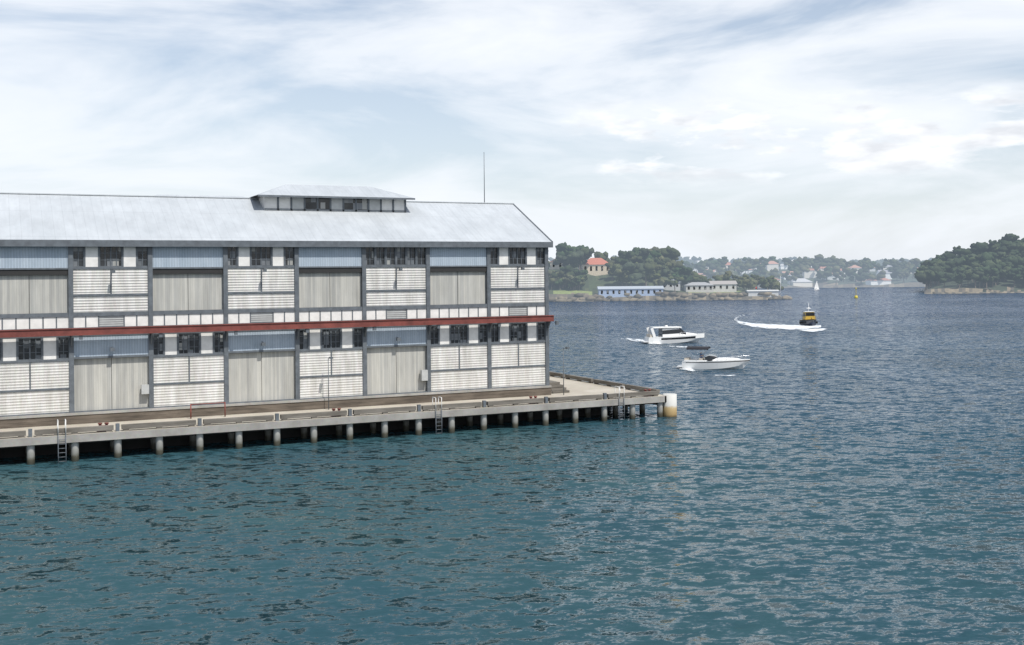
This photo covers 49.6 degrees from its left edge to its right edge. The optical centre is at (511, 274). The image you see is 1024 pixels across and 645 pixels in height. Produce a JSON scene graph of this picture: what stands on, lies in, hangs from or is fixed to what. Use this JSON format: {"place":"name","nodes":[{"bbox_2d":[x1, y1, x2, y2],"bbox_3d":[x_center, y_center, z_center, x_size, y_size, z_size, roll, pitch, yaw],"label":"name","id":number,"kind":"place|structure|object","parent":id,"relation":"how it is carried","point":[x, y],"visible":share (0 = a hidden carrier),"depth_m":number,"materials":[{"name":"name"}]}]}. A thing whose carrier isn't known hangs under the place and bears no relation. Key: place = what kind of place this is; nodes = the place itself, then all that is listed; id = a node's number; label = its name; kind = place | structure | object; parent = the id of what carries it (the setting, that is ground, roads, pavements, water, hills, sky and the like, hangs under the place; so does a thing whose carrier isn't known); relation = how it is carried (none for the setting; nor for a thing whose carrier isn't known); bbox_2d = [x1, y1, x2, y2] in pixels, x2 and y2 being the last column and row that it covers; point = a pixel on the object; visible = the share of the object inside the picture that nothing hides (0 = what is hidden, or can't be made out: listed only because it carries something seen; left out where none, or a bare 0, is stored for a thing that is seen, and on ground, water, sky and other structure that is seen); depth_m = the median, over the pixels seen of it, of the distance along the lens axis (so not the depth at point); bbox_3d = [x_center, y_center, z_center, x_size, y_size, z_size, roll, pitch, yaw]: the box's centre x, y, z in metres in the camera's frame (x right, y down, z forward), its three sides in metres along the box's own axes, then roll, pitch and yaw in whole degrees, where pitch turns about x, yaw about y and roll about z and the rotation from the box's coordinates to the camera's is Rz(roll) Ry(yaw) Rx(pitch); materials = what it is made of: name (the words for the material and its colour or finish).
{"place":"outdoors","nodes":[
{"label":"outdoors","id":0,"kind":"place"},
{"bbox_2d":[0,287,1023,644],"bbox_3d":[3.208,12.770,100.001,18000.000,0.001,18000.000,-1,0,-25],"label":"harbour water","id":1,"kind":"structure","parent":0,"point":[852,473],"depth_m":59.62,"materials":[{"name":"blue liquid"}]},
{"bbox_2d":[0,172,676,464],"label":"wharf warehouse","id":2,"kind":"structure","parent":1,"relation":"on","point":[157,322],"depth_m":89.52,"materials":[{"name":"grey metal"}]},
{"bbox_2d":[627,338,661,343],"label":"boat wake","id":3,"kind":"object","parent":1,"relation":"on","point":[642,340],"visible":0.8,"depth_m":209.72,"materials":[{"name":"white liquid"}]},
{"bbox_2d":[640,325,703,343],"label":"motor yacht","id":4,"kind":"object","parent":1,"relation":"on","point":[671,334],"visible":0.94,"depth_m":201.54,"materials":[{"name":"white plastic"}]},
{"bbox_2d":[677,346,749,368],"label":"motorboat","id":5,"kind":"object","parent":1,"relation":"in","point":[710,361],"visible":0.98,"depth_m":146.55,"materials":[{"name":"white plastic"}]},
{"bbox_2d":[734,305,837,329],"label":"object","id":6,"kind":"object","parent":1,"relation":"on","point":[781,326],"visible":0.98,"depth_m":258.77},
{"bbox_2d":[799,303,817,325],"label":"pilot boat","id":7,"kind":"object","parent":1,"relation":"on","point":[808,318],"visible":0.94,"depth_m":262.70,"materials":[{"name":"yellow metal"}]},
{"bbox_2d":[802,328,824,331],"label":"boat wake","id":8,"kind":"object","parent":1,"relation":"on","point":[813,330],"visible":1,"depth_m":239.82,"materials":[{"name":"white liquid"}]},
{"bbox_2d":[914,233,1023,293],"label":"headland","id":9,"kind":"structure","parent":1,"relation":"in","point":[994,266],"depth_m":644.99,"materials":[{"name":"green plant"}]},
{"bbox_2d":[0,0,1023,266],"label":"sky","id":10,"kind":"structure","parent":0,"point":[848,130],"materials":[{"name":"white"}]},
{"bbox_2d":[548,242,791,301],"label":"headland","id":11,"kind":"structure","parent":0,"point":[654,273],"depth_m":530.84,"materials":[{"name":"green plant"}]},
{"bbox_2d":[549,254,925,287],"bbox_3d":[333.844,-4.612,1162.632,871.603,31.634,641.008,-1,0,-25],"label":"shore","id":12,"kind":"structure","parent":0,"point":[832,271],"depth_m":955.58,"materials":[{"name":"green plant"}]},
{"bbox_2d":[548,255,931,265],"bbox_3d":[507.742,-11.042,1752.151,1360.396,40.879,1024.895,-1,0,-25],"label":"ridge","id":13,"kind":"structure","parent":0,"point":[694,259],"depth_m":1532.98,"materials":[{"name":"green plant"}]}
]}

